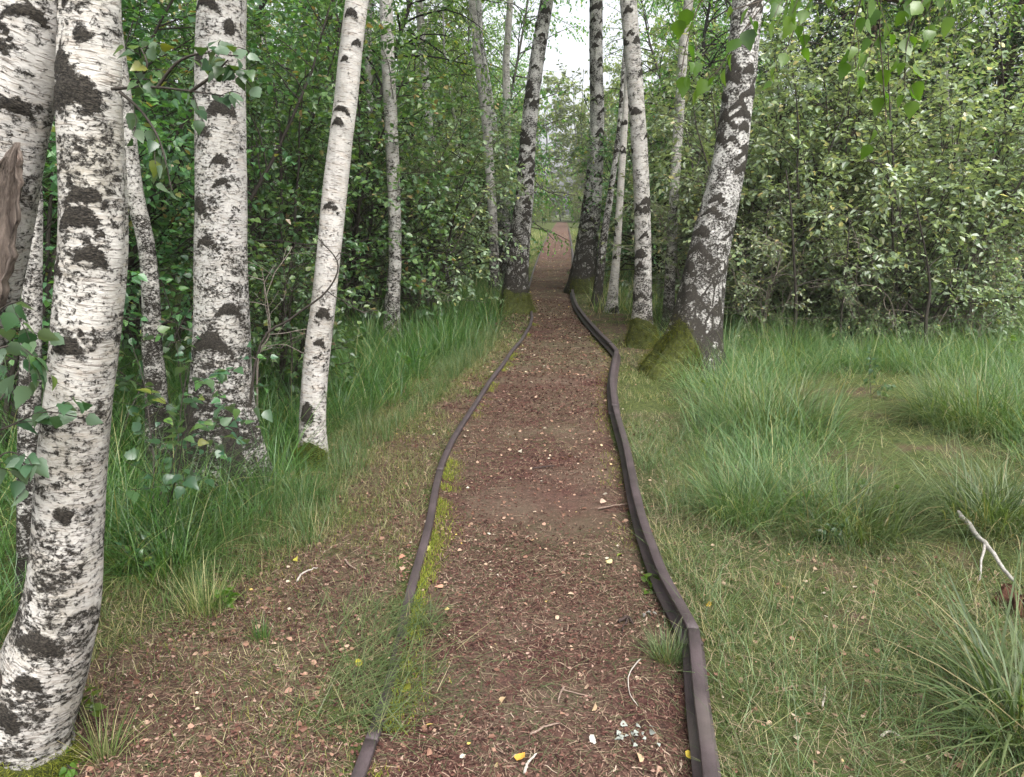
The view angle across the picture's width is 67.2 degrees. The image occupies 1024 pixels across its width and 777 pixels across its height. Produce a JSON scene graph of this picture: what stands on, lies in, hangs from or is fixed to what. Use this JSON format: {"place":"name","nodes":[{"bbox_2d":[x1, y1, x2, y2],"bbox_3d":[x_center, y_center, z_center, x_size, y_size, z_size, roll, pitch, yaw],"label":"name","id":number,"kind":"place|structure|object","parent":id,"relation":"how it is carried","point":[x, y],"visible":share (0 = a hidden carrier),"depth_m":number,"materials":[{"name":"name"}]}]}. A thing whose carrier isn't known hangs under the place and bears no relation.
{"place":"outdoors","nodes":[
{"label":"outdoors","id":0,"kind":"place"},
{"bbox_2d":[0,215,1023,776],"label":"ground","id":1,"kind":"structure","parent":0,"point":[888,449],"depth_m":3.21,"materials":[{"name":"plant"}]},
{"bbox_2d":[12,186,42,604],"bbox_3d":[-1.562,-3.399,2.049,2.816,8.856,2.896,1,13,4],"label":"birch tree","id":2,"kind":"object","parent":1,"relation":"on","point":[32,298],"visible":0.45,"depth_m":2.85,"materials":[{"name":"white plant"}]},
{"bbox_2d":[0,0,56,364],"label":"birch tree","id":3,"kind":"object","parent":1,"relation":"on","point":[27,50],"visible":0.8,"depth_m":1.80,"materials":[{"name":"white plant"}]},
{"bbox_2d":[0,300,102,688],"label":"sapling","id":4,"kind":"object","parent":1,"relation":"on","point":[35,367],"visible":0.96,"depth_m":1.80,"materials":[{"name":"green plant"}]},
{"bbox_2d":[0,0,195,459],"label":"alder bush","id":5,"kind":"object","parent":1,"relation":"on","point":[13,361],"visible":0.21,"depth_m":4.79,"materials":[{"name":"green plant"}]},
{"bbox_2d":[53,681,161,771],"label":"grass tussock","id":6,"kind":"object","parent":1,"relation":"on","point":[105,746],"depth_m":2.25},
{"bbox_2d":[0,0,261,776],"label":"birch tree","id":7,"kind":"object","parent":1,"relation":"on","point":[46,650],"visible":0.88,"depth_m":1.90,"materials":[{"name":"white plant"}]},
{"bbox_2d":[21,251,250,466],"bbox_3d":[-2.494,-0.237,4.638,1.759,1.358,1.015,-3,13,-12],"label":"sapling","id":8,"kind":"object","parent":1,"relation":"on","point":[122,384],"visible":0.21,"depth_m":4.77,"materials":[{"name":"green plant"}]},
{"bbox_2d":[122,27,174,473],"bbox_3d":[-2.117,-3.901,3.155,3.097,9.296,3.507,-10,17,-37],"label":"birch tree","id":9,"kind":"object","parent":1,"relation":"on","point":[154,370],"visible":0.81,"depth_m":4.26,"materials":[{"name":"white plant"}]},
{"bbox_2d":[12,204,311,412],"bbox_3d":[-2.506,-0.501,5.334,2.225,1.517,0.772,-8,15,-32],"label":"sapling","id":10,"kind":"object","parent":1,"relation":"on","point":[279,236],"visible":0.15,"depth_m":5.49,"materials":[{"name":"green plant"}]},
{"bbox_2d":[15,0,311,365],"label":"alder bush","id":11,"kind":"object","parent":1,"relation":"on","point":[171,146],"visible":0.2,"depth_m":5.90,"materials":[{"name":"green plant"}]},
{"bbox_2d":[113,310,272,527],"bbox_3d":[-1.664,0.192,3.789,0.638,1.041,1.400,-10,16,-37],"label":"sapling","id":12,"kind":"object","parent":1,"relation":"on","point":[157,397],"visible":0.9,"depth_m":3.73,"materials":[{"name":"green plant"}]},
{"bbox_2d":[141,550,259,630],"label":"grass tussock","id":13,"kind":"object","parent":1,"relation":"on","point":[197,602],"depth_m":3.09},
{"bbox_2d":[102,461,299,618],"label":"grass tussock","id":14,"kind":"object","parent":1,"relation":"on","point":[157,571],"depth_m":3.43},
{"bbox_2d":[138,332,278,483],"bbox_3d":[-1.671,0.008,4.313,0.646,1.153,1.238,-5,14,-21],"label":"sapling","id":15,"kind":"object","parent":1,"relation":"on","point":[222,377],"visible":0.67,"depth_m":4.06,"materials":[{"name":"green plant"}]},
{"bbox_2d":[21,0,396,403],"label":"alder bush","id":16,"kind":"object","parent":1,"relation":"on","point":[280,48],"visible":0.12,"depth_m":6.74,"materials":[{"name":"green plant"}]},
{"bbox_2d":[46,0,377,341],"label":"alder bush","id":17,"kind":"object","parent":1,"relation":"on","point":[313,115],"visible":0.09,"depth_m":8.45,"materials":[{"name":"green plant"}]},
{"bbox_2d":[173,0,276,496],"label":"birch tree","id":18,"kind":"object","parent":1,"relation":"on","point":[221,319],"visible":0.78,"depth_m":4.12,"materials":[{"name":"white plant"}]},
{"bbox_2d":[142,431,315,525],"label":"grass tussock","id":19,"kind":"object","parent":1,"relation":"on","point":[203,485],"depth_m":4.17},
{"bbox_2d":[164,245,335,407],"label":"dead stem","id":20,"kind":"object","parent":1,"relation":"on","point":[269,328],"visible":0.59,"depth_m":5.26,"materials":[{"name":"wood"}]},
{"bbox_2d":[122,0,408,357],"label":"alder bush","id":21,"kind":"object","parent":1,"relation":"on","point":[263,196],"visible":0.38,"depth_m":7.55,"materials":[{"name":"green plant"}]},
{"bbox_2d":[0,255,541,657],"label":"tall grass","id":22,"kind":"structure","parent":1,"relation":"on","point":[442,339],"depth_m":4.91,"materials":[{"name":"plant"}]},
{"bbox_2d":[154,0,415,252],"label":"young birch","id":23,"kind":"object","parent":1,"relation":"on","point":[261,7],"visible":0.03,"depth_m":13.87,"materials":[{"name":"green plant"}]},
{"bbox_2d":[184,222,391,405],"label":"alder bush","id":24,"kind":"object","parent":1,"relation":"on","point":[276,283],"visible":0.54,"depth_m":5.86,"materials":[{"name":"green plant"}]},
{"bbox_2d":[246,449,350,515],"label":"grass tussock","id":25,"kind":"object","parent":1,"relation":"on","point":[298,487],"depth_m":4.27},
{"bbox_2d":[251,226,357,417],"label":"dead stem","id":26,"kind":"object","parent":1,"relation":"on","point":[290,335],"visible":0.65,"depth_m":5.56,"materials":[{"name":"wood"}]},
{"bbox_2d":[249,238,377,404],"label":"dead stem","id":27,"kind":"object","parent":1,"relation":"on","point":[271,330],"visible":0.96,"depth_m":4.26,"materials":[{"name":"wood"}]},
{"bbox_2d":[247,0,408,210],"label":"alder tree","id":28,"kind":"object","parent":1,"relation":"on","point":[276,30],"visible":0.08,"depth_m":16.25,"materials":[{"name":"green plant"}]},
{"bbox_2d":[288,0,368,471],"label":"birch tree","id":29,"kind":"object","parent":1,"relation":"on","point":[316,360],"visible":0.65,"depth_m":4.48,"materials":[{"name":"white plant"}]},
{"bbox_2d":[251,0,450,252],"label":"alder tree","id":30,"kind":"object","parent":1,"relation":"on","point":[326,40],"visible":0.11,"depth_m":10.70,"materials":[{"name":"green plant"}]},
{"bbox_2d":[351,739,376,776],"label":"edging","id":31,"kind":"object","parent":1,"relation":"on","point":[364,759],"visible":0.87,"depth_m":2.25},
{"bbox_2d":[274,131,459,319],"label":"willow bush","id":32,"kind":"object","parent":1,"relation":"on","point":[383,271],"visible":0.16,"depth_m":9.95,"materials":[{"name":"green plant"}]},
{"bbox_2d":[235,566,500,762],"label":"cut grass","id":33,"kind":"structure","parent":1,"relation":"on","point":[393,671],"depth_m":2.67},
{"bbox_2d":[246,0,518,330],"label":"alder bush","id":34,"kind":"object","parent":1,"relation":"on","point":[416,257],"visible":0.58,"depth_m":8.79,"materials":[{"name":"green plant"}]},
{"bbox_2d":[379,0,402,345],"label":"birch tree","id":35,"kind":"object","parent":1,"relation":"on","point":[392,294],"visible":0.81,"depth_m":8.49,"materials":[{"name":"grey plant"}]},
{"bbox_2d":[248,0,535,317],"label":"young birch","id":36,"kind":"object","parent":1,"relation":"on","point":[418,35],"visible":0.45,"depth_m":9.85,"materials":[{"name":"green plant"}]},
{"bbox_2d":[365,469,442,743],"bbox_3d":[-0.429,0.831,3.546,0.090,0.111,2.474,0,13,0],"label":"path edging","id":37,"kind":"object","parent":1,"relation":"on","point":[420,557],"visible":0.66,"depth_m":3.36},
{"bbox_2d":[311,0,522,222],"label":"young birch","id":38,"kind":"object","parent":1,"relation":"on","point":[468,40],"visible":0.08,"depth_m":21.12,"materials":[{"name":"green plant"}]},
{"bbox_2d":[315,83,527,321],"bbox_3d":[-1.315,-2.507,10.621,3.074,3.306,3.314,1,13,4],"label":"willow bush","id":39,"kind":"object","parent":1,"relation":"on","point":[497,143],"visible":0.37,"depth_m":10.08,"materials":[{"name":"green plant"}]},
{"bbox_2d":[307,119,536,319],"bbox_3d":[-1.429,-2.320,11.017,2.609,2.947,3.371,10,17,37],"label":"willow bush","id":40,"kind":"object","parent":1,"relation":"on","point":[511,192],"visible":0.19,"depth_m":10.97,"materials":[{"name":"green plant"}]},
{"bbox_2d":[372,0,475,258],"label":"young birch","id":41,"kind":"object","parent":1,"relation":"on","point":[432,2],"visible":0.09,"depth_m":19.48,"materials":[{"name":"green plant"}]},
{"bbox_2d":[415,0,458,301],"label":"birch tree","id":42,"kind":"object","parent":1,"relation":"on","point":[420,21],"visible":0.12,"depth_m":12.63,"materials":[{"name":"grey plant"}]},
{"bbox_2d":[363,68,521,280],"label":"willow bush","id":43,"kind":"object","parent":1,"relation":"on","point":[471,132],"visible":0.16,"depth_m":15.45,"materials":[{"name":"green plant"}]},
{"bbox_2d":[87,323,824,776],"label":"moss carpet","id":44,"kind":"object","parent":1,"relation":"on","point":[425,571],"visible":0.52,"depth_m":3.58,"materials":[{"name":"green plant"}]},
{"bbox_2d":[394,0,519,274],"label":"young birch","id":45,"kind":"object","parent":1,"relation":"on","point":[462,8],"visible":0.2,"depth_m":17.09,"materials":[{"name":"green plant"}]},
{"bbox_2d":[469,0,499,297],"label":"birch tree","id":46,"kind":"object","parent":1,"relation":"on","point":[492,208],"visible":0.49,"depth_m":13.66,"materials":[{"name":"grey plant"}]},
{"bbox_2d":[437,317,532,469],"bbox_3d":[-0.076,-0.246,8.142,0.130,0.088,6.999,1,13,6],"label":"path edging","id":47,"kind":"object","parent":1,"relation":"on","point":[451,442],"visible":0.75,"depth_m":6.29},
{"bbox_2d":[449,0,521,222],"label":"young birch","id":48,"kind":"object","parent":1,"relation":"on","point":[490,25],"visible":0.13,"depth_m":25.29,"materials":[{"name":"green plant"}]},
{"bbox_2d":[477,0,510,284],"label":"birch tree","id":49,"kind":"object","parent":1,"relation":"on","point":[502,264],"visible":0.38,"depth_m":16.17,"materials":[{"name":"grey plant"}]},
{"bbox_2d":[437,87,558,277],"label":"alder bush","id":50,"kind":"object","parent":1,"relation":"on","point":[516,150],"visible":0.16,"depth_m":16.69,"materials":[{"name":"green plant"}]},
{"bbox_2d":[502,0,512,219],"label":"birch tree","id":51,"kind":"object","parent":1,"relation":"on","point":[506,62],"visible":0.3,"depth_m":17.09,"materials":[{"name":"grey plant"}]},
{"bbox_2d":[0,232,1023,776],"bbox_3d":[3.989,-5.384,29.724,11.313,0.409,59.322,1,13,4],"label":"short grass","id":52,"kind":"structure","parent":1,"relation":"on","point":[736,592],"depth_m":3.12,"materials":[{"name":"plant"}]},
{"bbox_2d":[441,0,588,266],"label":"young birch","id":53,"kind":"object","parent":1,"relation":"on","point":[513,72],"visible":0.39,"depth_m":19.62,"materials":[{"name":"green plant"}]},
{"bbox_2d":[495,0,553,313],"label":"birch tree","id":54,"kind":"object","parent":1,"relation":"on","point":[516,278],"visible":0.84,"depth_m":11.82,"materials":[{"name":"grey plant"}]},
{"bbox_2d":[147,0,922,224],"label":"wood","id":55,"kind":"object","parent":1,"relation":"on","point":[576,214],"visible":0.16,"depth_m":100.39,"materials":[{"name":"green wood"}]},
{"bbox_2d":[563,0,603,294],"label":"birch tree","id":56,"kind":"object","parent":1,"relation":"on","point":[582,270],"visible":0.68,"depth_m":14.68,"materials":[{"name":"grey plant"}]},
{"bbox_2d":[570,295,611,348],"bbox_3d":[1.098,-1.075,11.479,0.157,0.084,5.181,0,13,0],"label":"path edging","id":57,"kind":"object","parent":1,"relation":"on","point":[600,337],"visible":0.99,"depth_m":10.50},
{"bbox_2d":[590,47,625,306],"bbox_3d":[2.057,-7.262,11.942,4.331,12.078,3.967,-5,14,-22],"label":"birch tree","id":58,"kind":"object","parent":1,"relation":"on","point":[599,275],"visible":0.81,"depth_m":12.70,"materials":[{"name":"grey plant"}]},
{"bbox_2d":[607,343,620,414],"bbox_3d":[1.004,-0.161,7.531,0.152,0.088,2.938,2,13,7],"label":"edging","id":59,"kind":"object","parent":1,"relation":"on","point":[612,382],"visible":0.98,"depth_m":7.15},
{"bbox_2d":[540,0,710,313],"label":"birch tree","id":60,"kind":"object","parent":1,"relation":"on","point":[613,288],"visible":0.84,"depth_m":11.92,"materials":[{"name":"white plant"}]},
{"bbox_2d":[568,95,690,287],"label":"alder bush","id":61,"kind":"object","parent":1,"relation":"on","point":[607,155],"visible":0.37,"depth_m":14.83,"materials":[{"name":"green plant"}]},
{"bbox_2d":[620,0,658,348],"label":"birch tree","id":62,"kind":"object","parent":1,"relation":"on","point":[641,315],"visible":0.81,"depth_m":8.78,"materials":[{"name":"white plant"}]},
{"bbox_2d":[584,0,713,197],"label":"young birch","id":63,"kind":"object","parent":1,"relation":"on","point":[646,20],"visible":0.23,"depth_m":24.17,"materials":[{"name":"green plant"}]},
{"bbox_2d":[546,46,760,288],"bbox_3d":[3.066,-4.219,15.611,4.508,5.232,4.965,4,14,15],"label":"willow bush","id":64,"kind":"object","parent":1,"relation":"on","point":[655,181],"visible":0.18,"depth_m":14.84,"materials":[{"name":"green plant"}]},
{"bbox_2d":[610,405,703,645],"bbox_3d":[0.716,0.545,4.485,0.143,0.089,3.334,1,13,2],"label":"path edging","id":65,"kind":"object","parent":1,"relation":"on","point":[669,599],"visible":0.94,"depth_m":3.59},
{"bbox_2d":[660,0,692,332],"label":"birch tree","id":66,"kind":"object","parent":1,"relation":"on","point":[669,297],"visible":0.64,"depth_m":9.92,"materials":[{"name":"grey plant"}]},
{"bbox_2d":[573,0,786,245],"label":"young birch","id":67,"kind":"object","parent":1,"relation":"on","point":[712,40],"visible":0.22,"depth_m":15.34,"materials":[{"name":"green plant"}]},
{"bbox_2d":[626,0,767,256],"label":"young birch","id":68,"kind":"object","parent":1,"relation":"on","point":[662,12],"visible":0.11,"depth_m":20.81,"materials":[{"name":"green plant"}]},
{"bbox_2d":[637,0,763,381],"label":"birch tree","id":69,"kind":"object","parent":1,"relation":"on","point":[698,313],"visible":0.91,"depth_m":7.28,"materials":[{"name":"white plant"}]},
{"bbox_2d":[682,628,720,776],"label":"edging","id":70,"kind":"object","parent":1,"relation":"on","point":[701,734],"visible":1,"depth_m":2.42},
{"bbox_2d":[383,229,1023,576],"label":"tall grass","id":71,"kind":"structure","parent":1,"relation":"on","point":[808,346],"depth_m":6.80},
{"bbox_2d":[599,111,814,320],"bbox_3d":[2.614,-2.193,10.349,2.838,2.837,2.333,1,13,4],"label":"willow bush","id":72,"kind":"object","parent":1,"relation":"on","point":[653,206],"visible":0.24,"depth_m":10.05,"materials":[{"name":"green plant"}]},
{"bbox_2d":[654,0,783,222],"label":"alder tree","id":73,"kind":"object","parent":1,"relation":"on","point":[711,25],"visible":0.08,"depth_m":21.33,"materials":[{"name":"green plant"}]},
{"bbox_2d":[629,0,826,264],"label":"young birch","id":74,"kind":"object","parent":1,"relation":"on","point":[670,40],"visible":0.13,"depth_m":16.18,"materials":[{"name":"green plant"}]},
{"bbox_2d":[654,431,864,547],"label":"grass tussock","id":75,"kind":"object","parent":1,"relation":"on","point":[730,490],"depth_m":4.01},
{"bbox_2d":[654,354,889,456],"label":"grass tussock","id":76,"kind":"object","parent":1,"relation":"on","point":[779,409],"depth_m":5.52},
{"bbox_2d":[646,14,924,322],"bbox_3d":[3.144,-2.602,9.648,2.791,3.796,3.782,0,13,0],"label":"willow bush","id":77,"kind":"object","parent":1,"relation":"on","point":[763,57],"visible":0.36,"depth_m":8.99,"materials":[{"name":"green plant"}]},
{"bbox_2d":[724,192,858,343],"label":"willow bush","id":78,"kind":"object","parent":1,"relation":"on","point":[773,245],"visible":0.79,"depth_m":8.56,"materials":[{"name":"green plant"}]},
{"bbox_2d":[739,136,873,348],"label":"dead stem","id":79,"kind":"object","parent":1,"relation":"on","point":[794,273],"visible":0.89,"depth_m":8.17,"materials":[{"name":"wood"}]},
{"bbox_2d":[645,5,968,334],"bbox_3d":[3.424,-2.357,9.016,3.593,3.606,2.651,9,16,33],"label":"willow bush","id":80,"kind":"object","parent":1,"relation":"on","point":[764,195],"visible":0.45,"depth_m":8.64,"materials":[{"name":"green plant"}]},
{"bbox_2d":[671,0,956,159],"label":"birch tree","id":81,"kind":"object","parent":1,"relation":"on","point":[685,17],"visible":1,"depth_m":1.97,"materials":[{"name":"green plant"}]},
{"bbox_2d":[682,0,968,295],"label":"willow bush","id":82,"kind":"object","parent":1,"relation":"on","point":[776,56],"visible":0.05,"depth_m":11.93,"materials":[{"name":"green plant"}]},
{"bbox_2d":[735,138,937,334],"bbox_3d":[3.880,-1.739,9.198,1.944,2.364,2.365,-2,13,-11],"label":"willow bush","id":83,"kind":"object","parent":1,"relation":"on","point":[815,295],"visible":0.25,"depth_m":8.74,"materials":[{"name":"green plant"}]},
{"bbox_2d":[710,0,1002,284],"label":"birch","id":84,"kind":"object","parent":1,"relation":"on","point":[828,28],"visible":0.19,"depth_m":11.31,"materials":[{"name":"green plant"}]},
{"bbox_2d":[699,7,1023,336],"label":"willow bush","id":85,"kind":"object","parent":1,"relation":"on","point":[881,128],"visible":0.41,"depth_m":8.59,"materials":[{"name":"green plant"}]},
{"bbox_2d":[725,427,1009,578],"bbox_3d":[1.723,0.602,3.902,1.410,0.682,1.445,1,13,4],"label":"grass tussock","id":86,"kind":"object","parent":1,"relation":"on","point":[892,519],"depth_m":3.84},
{"bbox_2d":[745,15,1023,345],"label":"willow bush","id":87,"kind":"object","parent":1,"relation":"on","point":[958,227],"visible":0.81,"depth_m":7.82,"materials":[{"name":"green plant"}]},
{"bbox_2d":[801,202,972,348],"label":"willow bush","id":88,"kind":"object","parent":1,"relation":"on","point":[866,309],"visible":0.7,"depth_m":8.30,"materials":[{"name":"green plant"}]},
{"bbox_2d":[761,0,1023,306],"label":"young birch","id":89,"kind":"object","parent":1,"relation":"on","point":[855,3],"visible":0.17,"depth_m":10.39,"materials":[{"name":"green plant"}]},
{"bbox_2d":[792,501,1023,776],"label":"grass tussock","id":90,"kind":"object","parent":1,"relation":"on","point":[1012,696],"depth_m":2.45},
{"bbox_2d":[810,0,1023,298],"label":"birch tree","id":91,"kind":"object","parent":1,"relation":"on","point":[946,7],"visible":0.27,"depth_m":9.72,"materials":[{"name":"green plant"}]},
{"bbox_2d":[813,9,1023,288],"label":"willow bush","id":92,"kind":"object","parent":1,"relation":"on","point":[981,51],"visible":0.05,"depth_m":12.96,"materials":[{"name":"green plant"}]},
{"bbox_2d":[867,194,972,349],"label":"dead stem","id":93,"kind":"object","parent":1,"relation":"on","point":[925,317],"visible":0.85,"depth_m":7.79,"materials":[{"name":"wood"}]},
{"bbox_2d":[824,0,1023,289],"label":"willow bush","id":94,"kind":"object","parent":1,"relation":"on","point":[999,14],"visible":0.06,"depth_m":12.52,"materials":[{"name":"green plant"}]},
{"bbox_2d":[831,117,1023,334],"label":"willow bush","id":95,"kind":"object","parent":1,"relation":"on","point":[986,220],"visible":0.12,"depth_m":8.81,"materials":[{"name":"green plant"}]},
{"bbox_2d":[859,415,1023,569],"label":"grass tussock","id":96,"kind":"object","parent":1,"relation":"on","point":[996,496],"depth_m":3.91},
{"bbox_2d":[859,342,1023,453],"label":"grass tussock","id":97,"kind":"object","parent":1,"relation":"on","point":[927,418],"depth_m":5.38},
{"bbox_2d":[886,0,1023,336],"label":"willow bush","id":98,"kind":"object","parent":1,"relation":"on","point":[990,48],"visible":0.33,"depth_m":8.81,"materials":[{"name":"green plant"}]},
{"bbox_2d":[892,0,1023,283],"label":"birch","id":99,"kind":"object","parent":1,"relation":"on","point":[999,82],"visible":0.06,"depth_m":13.07,"materials":[{"name":"plant"}]},
{"bbox_2d":[895,188,1023,343],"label":"willow bush","id":100,"kind":"object","parent":1,"relation":"on","point":[998,308],"visible":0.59,"depth_m":8.20,"materials":[{"name":"green plant"}]},
{"bbox_2d":[922,0,1023,270],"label":"young birch","id":101,"kind":"object","parent":1,"relation":"on","point":[1006,77],"visible":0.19,"depth_m":10.95,"materials":[{"name":"green plant"}]},
{"bbox_2d":[931,5,1023,185],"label":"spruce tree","id":102,"kind":"object","parent":1,"relation":"on","point":[1015,41],"visible":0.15,"depth_m":12.13,"materials":[{"name":"plant"}]},
{"bbox_2d":[993,583,1023,618],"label":"rotten stump","id":103,"kind":"object","parent":1,"relation":"on","point":[1005,591],"visible":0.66,"depth_m":3.10,"materials":[{"name":"brown wood"}]},
{"bbox_2d":[366,222,691,776],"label":"path","id":104,"kind":"structure","parent":0,"point":[577,502],"depth_m":3.28,"materials":[{"name":"soil"}]},
{"bbox_2d":[64,299,691,776],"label":"peat crumbs","id":105,"kind":"object","parent":104,"relation":"on","point":[546,407],"visible":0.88,"depth_m":3.07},
{"bbox_2d":[2,259,1023,776],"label":"hay clippings","id":106,"kind":"object","parent":104,"relation":"on","point":[528,645],"visible":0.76,"depth_m":2.95,"materials":[{"name":"beige plant"}]},
{"bbox_2d":[71,232,1023,776],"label":"fallen leaves","id":107,"kind":"object","parent":104,"relation":"on","point":[275,754],"depth_m":3.23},
{"bbox_2d":[625,615,713,682],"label":"grass tussock","id":108,"kind":"object","parent":104,"relation":"on","point":[672,654],"depth_m":2.83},
{"bbox_2d":[123,0,1023,214],"label":"sky","id":109,"kind":"structure","parent":0,"point":[575,55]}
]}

